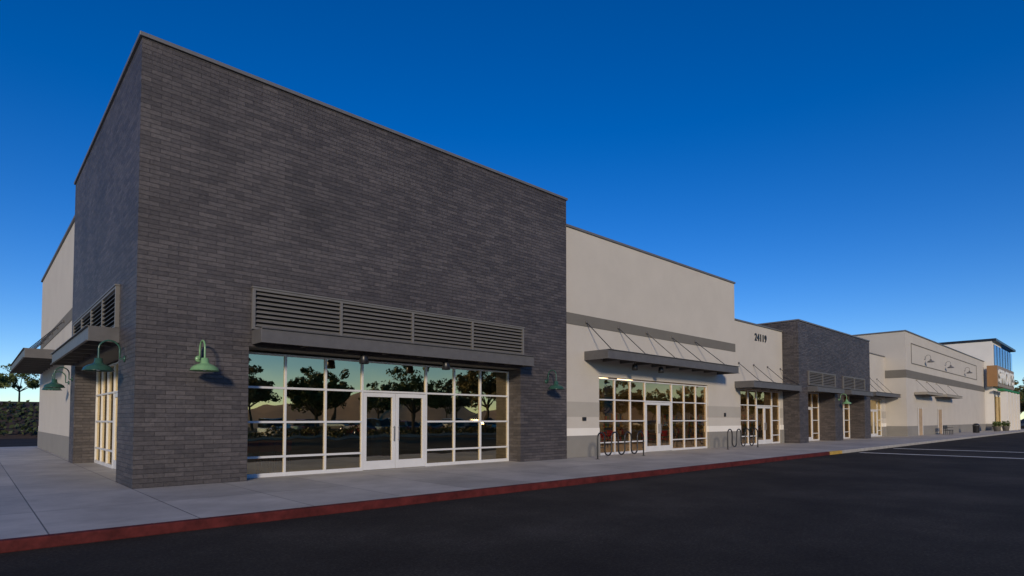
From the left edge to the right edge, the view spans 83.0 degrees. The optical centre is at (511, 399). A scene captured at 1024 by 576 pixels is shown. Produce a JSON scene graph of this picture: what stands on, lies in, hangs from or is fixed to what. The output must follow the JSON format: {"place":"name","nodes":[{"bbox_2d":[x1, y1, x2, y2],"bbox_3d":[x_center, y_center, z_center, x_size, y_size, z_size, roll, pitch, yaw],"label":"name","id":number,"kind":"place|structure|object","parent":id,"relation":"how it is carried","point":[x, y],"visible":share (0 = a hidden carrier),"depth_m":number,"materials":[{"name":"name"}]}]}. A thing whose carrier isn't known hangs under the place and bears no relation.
{"place":"outdoors","nodes":[
{"label":"outdoors","id":0,"kind":"place"},
{"bbox_2d":[0,401,38,438],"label":"planted bank","id":1,"kind":"structure","parent":0,"point":[14,434],"depth_m":52.84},
{"bbox_2d":[0,373,10,388],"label":"parking lot tree","id":2,"kind":"object","parent":1,"relation":"on","point":[4,383],"visible":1,"depth_m":70.95,"materials":[{"name":"green plant"}]},
{"bbox_2d":[0,400,38,435],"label":"bank shrubs","id":3,"kind":"object","parent":1,"relation":"on","point":[26,422],"visible":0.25,"depth_m":53.62,"materials":[{"name":"green plant"}]},
{"bbox_2d":[0,364,39,401],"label":"parking lot tree","id":4,"kind":"object","parent":1,"relation":"on","point":[32,383],"visible":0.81,"depth_m":74.93,"materials":[{"name":"green plant"}]},
{"bbox_2d":[255,350,441,365],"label":"interior ceiling","id":5,"kind":"structure","parent":0,"point":[341,357],"depth_m":22.47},
{"bbox_2d":[108,361,612,436],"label":"interior walls","id":6,"kind":"structure","parent":0,"point":[608,408],"depth_m":44.79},
{"bbox_2d":[0,428,1023,575],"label":"parking lot road","id":7,"kind":"structure","parent":0,"point":[899,512],"depth_m":8.44,"materials":[{"name":"asphalt"}]},
{"bbox_2d":[0,452,829,552],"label":"red curb","id":8,"kind":"structure","parent":7,"relation":"on","point":[59,539],"depth_m":9.74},
{"bbox_2d":[842,431,1023,453],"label":"curb","id":9,"kind":"structure","parent":7,"relation":"on","point":[885,446],"depth_m":37.09,"materials":[{"name":"concrete"}]},
{"bbox_2d":[859,448,1023,458],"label":"crosswalk marking","id":10,"kind":"object","parent":7,"relation":"on","point":[946,455],"visible":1,"depth_m":27.90,"materials":[{"name":"paint"}]},
{"bbox_2d":[0,429,1023,538],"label":"sidewalk","id":11,"kind":"structure","parent":0,"point":[43,492],"depth_m":13.33,"materials":[{"name":"concrete"}]},
{"bbox_2d":[37,431,68,459],"bbox_3d":[-20.609,1.969,26.283,0.480,0.850,14.919,2,-3,-43],"label":"side wing base","id":12,"kind":"object","parent":11,"relation":"on","point":[56,444],"visible":0.5,"depth_m":25.16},
{"bbox_2d":[38,426,68,436],"bbox_3d":[-20.600,1.395,26.304,0.465,0.298,14.909,2,-3,-43],"label":"side wing stripe","id":13,"kind":"object","parent":12,"relation":"on","point":[58,431],"visible":0.43,"depth_m":25.45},
{"bbox_2d":[39,375,70,428],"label":"side wing","id":14,"kind":"structure","parent":12,"relation":"on","point":[54,408],"depth_m":25.37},
{"bbox_2d":[42,371,68,390],"bbox_3d":[-17.206,-0.714,21.804,0.812,0.728,0.624,2,-3,-43],"label":"wall lamp","id":15,"kind":"object","parent":14,"relation":"attached to","point":[55,389],"visible":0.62,"depth_m":21.74,"materials":[{"name":"metal"}]},
{"bbox_2d":[40,222,74,387],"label":"side wing wall","id":16,"kind":"structure","parent":14,"relation":"on","point":[57,296],"depth_m":25.53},
{"bbox_2d":[10,348,54,373],"bbox_3d":[-21.792,-1.669,26.381,1.297,0.370,10.300,2,-3,-43],"label":"awning","id":17,"kind":"object","parent":16,"relation":"attached to","point":[31,361],"visible":0.74,"depth_m":24.94,"materials":[{"name":"metal"}]},
{"bbox_2d":[40,308,71,348],"bbox_3d":[-20.599,-3.098,26.452,0.470,0.450,14.901,2,-3,-43],"label":"side wing band","id":18,"kind":"object","parent":16,"relation":"attached to","point":[67,318],"visible":0.14,"depth_m":24.89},
{"bbox_2d":[41,215,74,281],"bbox_3d":[-20.625,-6.694,26.638,0.620,0.090,14.910,2,-3,-43],"label":"side wing cap","id":19,"kind":"object","parent":16,"relation":"on","point":[61,244],"visible":0.24,"depth_m":25.29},
{"bbox_2d":[68,36,566,488],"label":"brick walls","id":20,"kind":"structure","parent":11,"relation":"on","point":[208,195],"depth_m":14.91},
{"bbox_2d":[43,367,72,387],"bbox_3d":[-15.695,-0.775,20.000,0.812,0.728,0.624,2,-3,-43],"label":"wall lamp","id":21,"kind":"object","parent":20,"relation":"attached to","point":[54,383],"visible":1,"depth_m":19.92,"materials":[{"name":"metal"}]},
{"bbox_2d":[50,325,119,365],"bbox_3d":[-12.501,-1.453,16.710,0.667,0.360,8.200,2,-3,-43],"label":"awning","id":22,"kind":"object","parent":20,"relation":"attached to","point":[84,341],"visible":0.98,"depth_m":15.25,"materials":[{"name":"metal"}]},
{"bbox_2d":[72,284,119,334],"bbox_3d":[-12.296,-2.176,16.927,0.110,1.060,8.000,2,-3,-43],"label":"louver frame","id":23,"kind":"object","parent":20,"relation":"attached to","point":[112,290],"visible":0.5,"depth_m":15.46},
{"bbox_2d":[74,293,114,331],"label":"louver blades","id":24,"kind":"object","parent":23,"relation":"in","point":[100,313],"visible":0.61,"depth_m":15.44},
{"bbox_2d":[76,294,114,332],"bbox_3d":[-12.258,-2.155,16.962,0.003,1.000,7.900,2,-3,-43],"label":"louver back","id":25,"kind":"object","parent":23,"relation":"attached to","point":[107,314],"visible":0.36,"depth_m":15.32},
{"bbox_2d":[82,340,125,371],"bbox_3d":[-9.272,-1.008,13.141,0.812,0.728,0.624,2,-3,-43],"label":"wall lamp","id":26,"kind":"object","parent":20,"relation":"attached to","point":[98,365],"visible":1,"depth_m":13.04,"materials":[{"name":"metal"}]},
{"bbox_2d":[94,362,117,468],"bbox_3d":[-11.775,0.474,17.328,0.120,3.230,8.001,2,-3,-43],"label":"storefront frame","id":27,"kind":"object","parent":20,"relation":"attached to","point":[105,463],"visible":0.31,"depth_m":18.81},
{"bbox_2d":[96,372,101,460],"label":"storefront glass","id":28,"kind":"object","parent":27,"relation":"in","point":[99,414],"visible":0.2,"depth_m":19.95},
{"bbox_2d":[102,372,107,461],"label":"storefront glass","id":29,"kind":"object","parent":27,"relation":"in","point":[104,417],"visible":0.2,"depth_m":19.10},
{"bbox_2d":[108,366,113,463],"bbox_3d":[-12.555,0.502,18.152,0.001,3.190,1.133,2,-3,-43],"label":"storefront glass","id":30,"kind":"object","parent":27,"relation":"in","point":[110,428],"visible":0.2,"depth_m":18.27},
{"bbox_2d":[112,393,117,468],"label":"door leaves","id":31,"kind":"object","parent":27,"relation":"attached to","point":[114,427],"visible":0.27,"depth_m":17.60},
{"bbox_2d":[115,364,117,459],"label":"storefront glass","id":32,"kind":"object","parent":27,"relation":"in","point":[116,407],"depth_m":17.57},
{"bbox_2d":[189,340,219,371],"bbox_3d":[-7.000,-1.008,13.136,0.624,0.728,0.812,2,-3,-43],"label":"wall lamp","id":33,"kind":"object","parent":20,"relation":"attached to","point":[204,365],"visible":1,"depth_m":13.02,"materials":[{"name":"metal"}]},
{"bbox_2d":[77,346,516,369],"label":"soffit","id":34,"kind":"structure","parent":20,"relation":"attached to","point":[110,356],"depth_m":16.71,"materials":[{"name":"paint"}]},
{"bbox_2d":[74,31,567,200],"bbox_3d":[-6.838,-7.793,21.680,14.190,0.090,11.200,2,-3,-43],"label":"parapet cap","id":35,"kind":"object","parent":20,"relation":"on","point":[207,59],"visible":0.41,"depth_m":15.62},
{"bbox_2d":[247,352,508,477],"bbox_3d":[-3.530,0.490,17.795,9.256,3.230,0.120,2,-3,-43],"label":"storefront frame","id":36,"kind":"object","parent":20,"relation":"attached to","point":[325,422],"visible":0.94,"depth_m":16.85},
{"bbox_2d":[247,354,283,473],"bbox_3d":[-6.469,0.396,15.033,1.128,3.190,0.001,2,-3,-43],"label":"storefront glass","id":37,"kind":"object","parent":36,"relation":"in","point":[265,439],"visible":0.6,"depth_m":15.08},
{"bbox_2d":[286,357,324,471],"bbox_3d":[-5.647,0.422,15.807,1.128,3.190,0.001,2,-3,-43],"label":"storefront glass","id":38,"kind":"object","parent":36,"relation":"in","point":[305,438],"visible":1,"depth_m":15.80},
{"bbox_2d":[326,360,360,468],"bbox_3d":[-4.819,0.449,16.576,1.128,3.190,0.001,2,-3,-43],"label":"storefront glass","id":39,"kind":"object","parent":36,"relation":"in","point":[343,437],"visible":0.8,"depth_m":16.57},
{"bbox_2d":[363,392,424,469],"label":"door leaves","id":40,"kind":"object","parent":36,"relation":"attached to","point":[395,461],"visible":1,"depth_m":17.66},
{"bbox_2d":[364,363,424,460],"bbox_3d":[-3.588,0.488,17.733,2.248,3.190,0.001,2,-3,-43],"label":"storefront glass","id":41,"kind":"object","parent":36,"relation":"in","point":[388,377],"visible":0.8,"depth_m":17.66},
{"bbox_2d":[427,367,452,462],"bbox_3d":[-2.351,0.527,18.884,1.128,3.190,0.001,2,-3,-43],"label":"storefront glass","id":42,"kind":"object","parent":36,"relation":"in","point":[439,408],"visible":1,"depth_m":18.88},
{"bbox_2d":[455,369,478,460],"bbox_3d":[-1.529,0.553,19.659,1.128,3.190,0.001,2,-3,-43],"label":"storefront glass","id":43,"kind":"object","parent":36,"relation":"in","point":[466,409],"visible":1,"depth_m":19.66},
{"bbox_2d":[481,371,506,459],"bbox_3d":[-0.639,0.581,20.485,1.298,3.190,0.001,2,-3,-43],"label":"storefront glass","id":44,"kind":"object","parent":36,"relation":"in","point":[493,409],"visible":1,"depth_m":20.48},
{"bbox_2d":[251,286,524,354],"bbox_3d":[-2.990,-2.160,17.411,9.340,1.060,0.110,2,-3,-43],"label":"louver frame","id":45,"kind":"object","parent":20,"relation":"attached to","point":[341,302],"visible":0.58,"depth_m":16.36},
{"bbox_2d":[255,291,520,353],"bbox_3d":[-3.025,-2.138,17.448,9.240,1.000,0.003,2,-3,-43],"label":"louver back","id":46,"kind":"object","parent":45,"relation":"attached to","point":[282,303],"visible":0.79,"depth_m":16.60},
{"bbox_2d":[255,292,522,353],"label":"louver blades","id":47,"kind":"object","parent":45,"relation":"in","point":[306,317],"visible":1,"depth_m":16.59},
{"bbox_2d":[252,327,534,366],"bbox_3d":[-2.805,-1.437,17.174,9.240,0.360,0.667,2,-3,-43],"label":"awning","id":48,"kind":"object","parent":20,"relation":"attached to","point":[301,339],"visible":1,"depth_m":16.02,"materials":[{"name":"metal"}]},
{"bbox_2d":[359,354,368,363],"bbox_3d":[-4.081,-1.114,15.950,0.260,0.250,0.260,2,-3,-43],"label":"downlight","id":49,"kind":"object","parent":48,"relation":"attached to","point":[363,359],"visible":1,"depth_m":15.86,"materials":[{"name":"black metal"}]},
{"bbox_2d":[442,361,449,369],"bbox_3d":[-2.037,-1.049,17.862,0.260,0.250,0.260,2,-3,-43],"label":"downlight","id":50,"kind":"object","parent":48,"relation":"attached to","point":[445,365],"visible":1,"depth_m":17.77,"materials":[{"name":"black metal"}]},
{"bbox_2d":[545,370,563,389],"bbox_3d":[1.543,-0.737,21.126,0.624,0.728,0.812,2,-3,-43],"label":"wall lamp","id":51,"kind":"object","parent":20,"relation":"attached to","point":[555,386],"visible":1,"depth_m":20.98,"materials":[{"name":"metal"}]},
{"bbox_2d":[599,378,637,382],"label":"interior ceiling","id":52,"kind":"structure","parent":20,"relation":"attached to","point":[605,381],"depth_m":36.71,"materials":[{"name":"grey paint"}]},
{"bbox_2d":[363,439,752,470],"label":"interior floor","id":53,"kind":"structure","parent":11,"relation":"on","point":[689,443],"depth_m":32.94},
{"bbox_2d":[599,383,603,429],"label":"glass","id":54,"kind":"object","parent":53,"relation":"on","point":[601,396],"visible":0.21,"depth_m":38.07,"materials":[{"name":"glass"}]},
{"bbox_2d":[599,412,627,444],"bbox_3d":[5.939,1.703,34.281,2.400,1.900,0.500,2,-3,-43],"label":"store shelf","id":55,"kind":"object","parent":53,"relation":"on","point":[623,426],"visible":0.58,"depth_m":34.35,"materials":[{"name":"brown wood"}]},
{"bbox_2d":[660,413,681,442],"bbox_3d":[10.302,1.823,37.813,2.400,1.900,0.500,2,-3,-43],"label":"store shelf","id":56,"kind":"object","parent":53,"relation":"on","point":[677,431],"visible":0.63,"depth_m":37.87,"materials":[{"name":"brown wood"}]},
{"bbox_2d":[685,413,701,441],"bbox_3d":[12.492,1.893,39.862,2.400,1.900,0.500,2,-3,-43],"label":"store shelf","id":57,"kind":"object","parent":53,"relation":"on","point":[691,424],"visible":0.62,"depth_m":39.41,"materials":[{"name":"brown wood"}]},
{"bbox_2d":[741,413,753,439],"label":"store shelf","id":58,"kind":"object","parent":53,"relation":"on","point":[751,423],"visible":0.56,"depth_m":41.75,"materials":[{"name":"brown wood"}]},
{"bbox_2d":[597,431,644,458],"bbox_3d":[4.322,1.762,22.829,3.160,1.030,0.156,2,-3,-43],"label":"bike rack","id":59,"kind":"object","parent":11,"relation":"on","point":[606,454],"visible":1,"depth_m":22.87,"materials":[{"name":"black metal"}]},
{"bbox_2d":[567,431,735,457],"bbox_3d":[7.088,2.008,27.398,14.510,0.849,0.400,2,-3,-43],"label":"wall base","id":60,"kind":"object","parent":11,"relation":"on","point":[582,446],"visible":0.61,"depth_m":23.61,"materials":[{"name":"grey paint"}]},
{"bbox_2d":[567,426,735,435],"bbox_3d":[7.077,1.433,27.428,14.510,0.299,0.370,2,-3,-43],"label":"wall stripe","id":61,"kind":"object","parent":60,"relation":"on","point":[581,431],"depth_m":23.71,"materials":[{"name":"white paint"}]},
{"bbox_2d":[567,374,735,427],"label":"wall piers","id":62,"kind":"object","parent":61,"relation":"on","point":[582,388],"depth_m":23.82,"materials":[{"name":"paint"}]},
{"bbox_2d":[566,226,734,386],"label":"wall","id":63,"kind":"structure","parent":62,"relation":"on","point":[608,280],"depth_m":26.27,"materials":[{"name":"paint"}]},
{"bbox_2d":[566,312,734,351],"bbox_3d":[7.205,-3.064,27.459,14.530,0.450,0.018,2,-3,-43],"label":"belt band","id":64,"kind":"object","parent":63,"relation":"attached to","point":[593,322],"visible":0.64,"depth_m":26.25,"materials":[{"name":"paint"}]},
{"bbox_2d":[566,224,735,283],"bbox_3d":[7.089,-6.726,27.737,14.570,0.090,0.480,2,-3,-43],"label":"parapet cap","id":65,"kind":"object","parent":63,"relation":"on","point":[626,245],"visible":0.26,"depth_m":26.44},
{"bbox_2d":[584,349,739,374],"bbox_3d":[7.366,-1.658,26.719,11.000,0.370,1.247,2,-3,-43],"label":"awning","id":66,"kind":"object","parent":63,"relation":"attached to","point":[607,355],"visible":0.98,"depth_m":25.27,"materials":[{"name":"metal"}]},
{"bbox_2d":[567,401,735,417],"bbox_3d":[7.073,0.533,27.464,14.510,0.600,0.356,2,-3,-43],"label":"wall pier band","id":67,"kind":"object","parent":62,"relation":"attached to","point":[582,409],"depth_m":23.77,"materials":[{"name":"paint"}]},
{"bbox_2d":[599,378,706,454],"bbox_3d":[6.842,0.809,27.181,9.076,3.230,0.120,2,-3,-43],"label":"storefront frame","id":68,"kind":"object","parent":11,"relation":"on","point":[644,401],"visible":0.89,"depth_m":26.44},
{"bbox_2d":[604,381,701,396],"bbox_3d":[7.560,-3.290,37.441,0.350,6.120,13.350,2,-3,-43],"label":"transom windows","id":69,"kind":"structure","parent":68,"relation":"in","point":[651,389],"depth_m":36.03,"materials":[{"name":"glass"}]},
{"bbox_2d":[646,402,671,451],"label":"door leaves","id":70,"kind":"object","parent":68,"relation":"attached to","point":[658,447],"visible":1,"depth_m":27.15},
{"bbox_2d":[727,428,757,449],"bbox_3d":[11.989,2.006,29.999,3.560,1.030,0.156,2,-3,-43],"label":"bike rack","id":71,"kind":"object","parent":11,"relation":"on","point":[741,437],"visible":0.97,"depth_m":29.83,"materials":[{"name":"black metal"}]},
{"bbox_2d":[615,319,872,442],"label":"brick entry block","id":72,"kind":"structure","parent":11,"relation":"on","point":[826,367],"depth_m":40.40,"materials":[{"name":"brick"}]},
{"bbox_2d":[740,389,779,444],"bbox_3d":[14.932,1.070,34.857,5.506,3.230,0.120,2,-3,-43],"label":"storefront frame","id":73,"kind":"object","parent":11,"relation":"on","point":[747,405],"visible":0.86,"depth_m":34.41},
{"bbox_2d":[754,391,755,442],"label":"storefront glass","id":74,"kind":"object","parent":73,"relation":"in","point":[754,418],"visible":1,"depth_m":34.39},
{"bbox_2d":[757,391,763,439],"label":"storefront glass","id":75,"kind":"object","parent":73,"relation":"in","point":[760,398],"visible":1,"depth_m":34.89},
{"bbox_2d":[757,406,771,443],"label":"door leaves","id":76,"kind":"object","parent":73,"relation":"attached to","point":[766,441],"visible":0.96,"depth_m":35.17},
{"bbox_2d":[764,392,770,438],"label":"storefront glass","id":77,"kind":"object","parent":73,"relation":"in","point":[767,398],"visible":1,"depth_m":35.63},
{"bbox_2d":[772,392,778,441],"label":"storefront glass","id":78,"kind":"object","parent":73,"relation":"in","point":[775,412],"visible":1,"depth_m":36.38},
{"bbox_2d":[737,430,783,445],"bbox_3d":[14.800,2.257,34.747,6.799,0.849,0.400,2,-3,-43],"label":"wall base","id":79,"kind":"object","parent":11,"relation":"on","point":[781,437],"visible":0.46,"depth_m":36.58,"materials":[{"name":"grey paint"}]},
{"bbox_2d":[736,425,783,430],"bbox_3d":[14.789,1.683,34.777,6.799,0.299,0.370,2,-3,-43],"label":"wall stripe","id":80,"kind":"object","parent":79,"relation":"on","point":[781,427],"depth_m":34.73,"materials":[{"name":"white paint"}]},
{"bbox_2d":[735,388,782,425],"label":"wall piers","id":81,"kind":"object","parent":80,"relation":"on","point":[738,404],"depth_m":32.86,"materials":[{"name":"paint"}]},
{"bbox_2d":[735,320,782,390],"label":"wall","id":82,"kind":"structure","parent":81,"relation":"on","point":[750,350],"depth_m":34.61,"materials":[{"name":"paint"}]},
{"bbox_2d":[735,318,782,331],"bbox_3d":[14.808,-4.458,35.011,6.738,0.090,0.460,2,-3,-43],"label":"parapet cap","id":83,"kind":"object","parent":82,"relation":"on","point":[758,325],"visible":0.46,"depth_m":34.65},
{"bbox_2d":[735,380,802,391],"bbox_3d":[15.220,-0.774,34.180,6.700,0.370,1.247,2,-3,-43],"label":"awning","id":84,"kind":"object","parent":82,"relation":"attached to","point":[765,385],"visible":1,"depth_m":33.00,"materials":[{"name":"metal"}]},
{"bbox_2d":[736,407,782,417],"bbox_3d":[14.785,0.783,34.813,6.799,0.600,0.356,2,-3,-43],"label":"wall pier band","id":85,"kind":"object","parent":81,"relation":"attached to","point":[738,412],"depth_m":32.82,"materials":[{"name":"paint"}]},
{"bbox_2d":[870,399,881,436],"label":"storefront frame","id":86,"kind":"object","parent":11,"relation":"on","point":[877,416],"visible":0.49,"depth_m":50.88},
{"bbox_2d":[870,400,872,433],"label":"storefront glass","id":87,"kind":"object","parent":86,"relation":"in","point":[871,404],"visible":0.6,"depth_m":49.66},
{"bbox_2d":[871,410,877,436],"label":"door leaves","id":88,"kind":"object","parent":86,"relation":"attached to","point":[874,434],"visible":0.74,"depth_m":49.89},
{"bbox_2d":[873,400,876,433],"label":"storefront glass","id":89,"kind":"object","parent":86,"relation":"in","point":[875,418],"visible":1,"depth_m":50.33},
{"bbox_2d":[877,400,880,434],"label":"storefront glass","id":90,"kind":"object","parent":86,"relation":"in","point":[879,418],"visible":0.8,"depth_m":51.10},
{"bbox_2d":[877,399,885,422],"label":"wall piers","id":91,"kind":"object","parent":11,"relation":"on","point":[883,406],"depth_m":51.64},
{"bbox_2d":[869,354,885,399],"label":"wall","id":92,"kind":"structure","parent":91,"relation":"on","point":[877,367],"depth_m":50.60,"materials":[{"name":"paint"}]},
{"bbox_2d":[873,392,900,397],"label":"awning","id":93,"kind":"object","parent":92,"relation":"attached to","point":[884,394],"visible":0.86,"depth_m":48.82,"materials":[{"name":"metal"}]},
{"bbox_2d":[918,407,942,433],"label":"service door frames","id":94,"kind":"structure","parent":11,"relation":"on","point":[922,420],"depth_m":54.52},
{"bbox_2d":[919,409,941,434],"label":"service doors","id":95,"kind":"structure","parent":94,"relation":"in","point":[921,422],"depth_m":54.42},
{"bbox_2d":[886,424,985,435],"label":"base band","id":96,"kind":"object","parent":11,"relation":"on","point":[907,430],"visible":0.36,"depth_m":55.55,"materials":[{"name":"grey paint"}]},
{"bbox_2d":[857,331,984,425],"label":"walls","id":97,"kind":"structure","parent":96,"relation":"on","point":[894,348],"depth_m":56.05,"materials":[{"name":"paint"}]},
{"bbox_2d":[853,330,984,361],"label":"cap","id":98,"kind":"object","parent":97,"relation":"on","point":[921,337],"visible":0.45,"depth_m":54.58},
{"bbox_2d":[914,392,942,395],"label":"awning","id":99,"kind":"object","parent":97,"relation":"attached to","point":[929,393],"visible":1,"depth_m":53.29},
{"bbox_2d":[885,369,984,391],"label":"belt band","id":100,"kind":"object","parent":97,"relation":"attached to","point":[913,375],"visible":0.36,"depth_m":56.90,"materials":[{"name":"paint"}]},
{"bbox_2d":[911,343,976,379],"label":"sign panel frame","id":101,"kind":"object","parent":97,"relation":"attached to","point":[945,355],"visible":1,"depth_m":60.27,"materials":[{"name":"paint"}]},
{"bbox_2d":[935,394,962,398],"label":"awning","id":102,"kind":"object","parent":97,"relation":"attached to","point":[951,396],"visible":0.98,"depth_m":59.98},
{"bbox_2d":[972,423,979,432],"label":"trash can","id":103,"kind":"object","parent":11,"relation":"on","point":[976,427],"visible":1,"depth_m":64.02,"materials":[{"name":"black metal"}]},
{"bbox_2d":[992,421,1001,430],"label":"potted plant","id":104,"kind":"object","parent":11,"relation":"on","point":[996,426],"visible":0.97,"depth_m":72.81,"materials":[{"name":"green plant"}]},
{"bbox_2d":[995,397,1000,421],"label":"entry glass","id":105,"kind":"object","parent":11,"relation":"on","point":[997,409],"visible":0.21,"depth_m":79.87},
{"bbox_2d":[1001,421,1010,430],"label":"potted plant","id":106,"kind":"object","parent":11,"relation":"on","point":[1005,426],"visible":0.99,"depth_m":75.27,"materials":[{"name":"green plant"}]},
{"bbox_2d":[0,0,1023,419],"label":"sky","id":107,"kind":"structure","parent":0,"point":[854,167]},
{"bbox_2d":[945,341,1012,423],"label":"walls","id":108,"kind":"structure","parent":0,"point":[984,351],"depth_m":78.62,"materials":[{"name":"white paint"}]},
{"bbox_2d":[940,338,1015,351],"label":"cap","id":109,"kind":"object","parent":108,"relation":"on","point":[1004,345],"visible":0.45,"depth_m":80.91,"materials":[{"name":"black metal"}]},
{"bbox_2d":[994,345,1011,370],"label":"tower window","id":110,"kind":"structure","parent":108,"relation":"in","point":[999,357],"depth_m":84.08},
{"bbox_2d":[994,365,1013,389],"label":"sign panel","id":111,"kind":"object","parent":108,"relation":"attached to","point":[1000,385],"visible":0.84,"depth_m":81.50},
{"bbox_2d":[987,365,997,386],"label":"sign panel side","id":112,"kind":"object","parent":111,"relation":"attached to","point":[992,377],"visible":1,"depth_m":77.28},
{"bbox_2d":[998,369,1013,386],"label":"sign letters","id":113,"kind":"object","parent":111,"relation":"attached to","point":[1002,375],"visible":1,"depth_m":81.01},
{"bbox_2d":[1000,392,1020,430],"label":"wall","id":114,"kind":"structure","parent":0,"point":[1010,406],"depth_m":79.15,"materials":[{"name":"white paint"}]},
{"bbox_2d":[997,388,1019,393],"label":"green awning","id":115,"kind":"object","parent":114,"relation":"on","point":[1005,390],"visible":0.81,"depth_m":79.00,"materials":[{"name":"fabric"}]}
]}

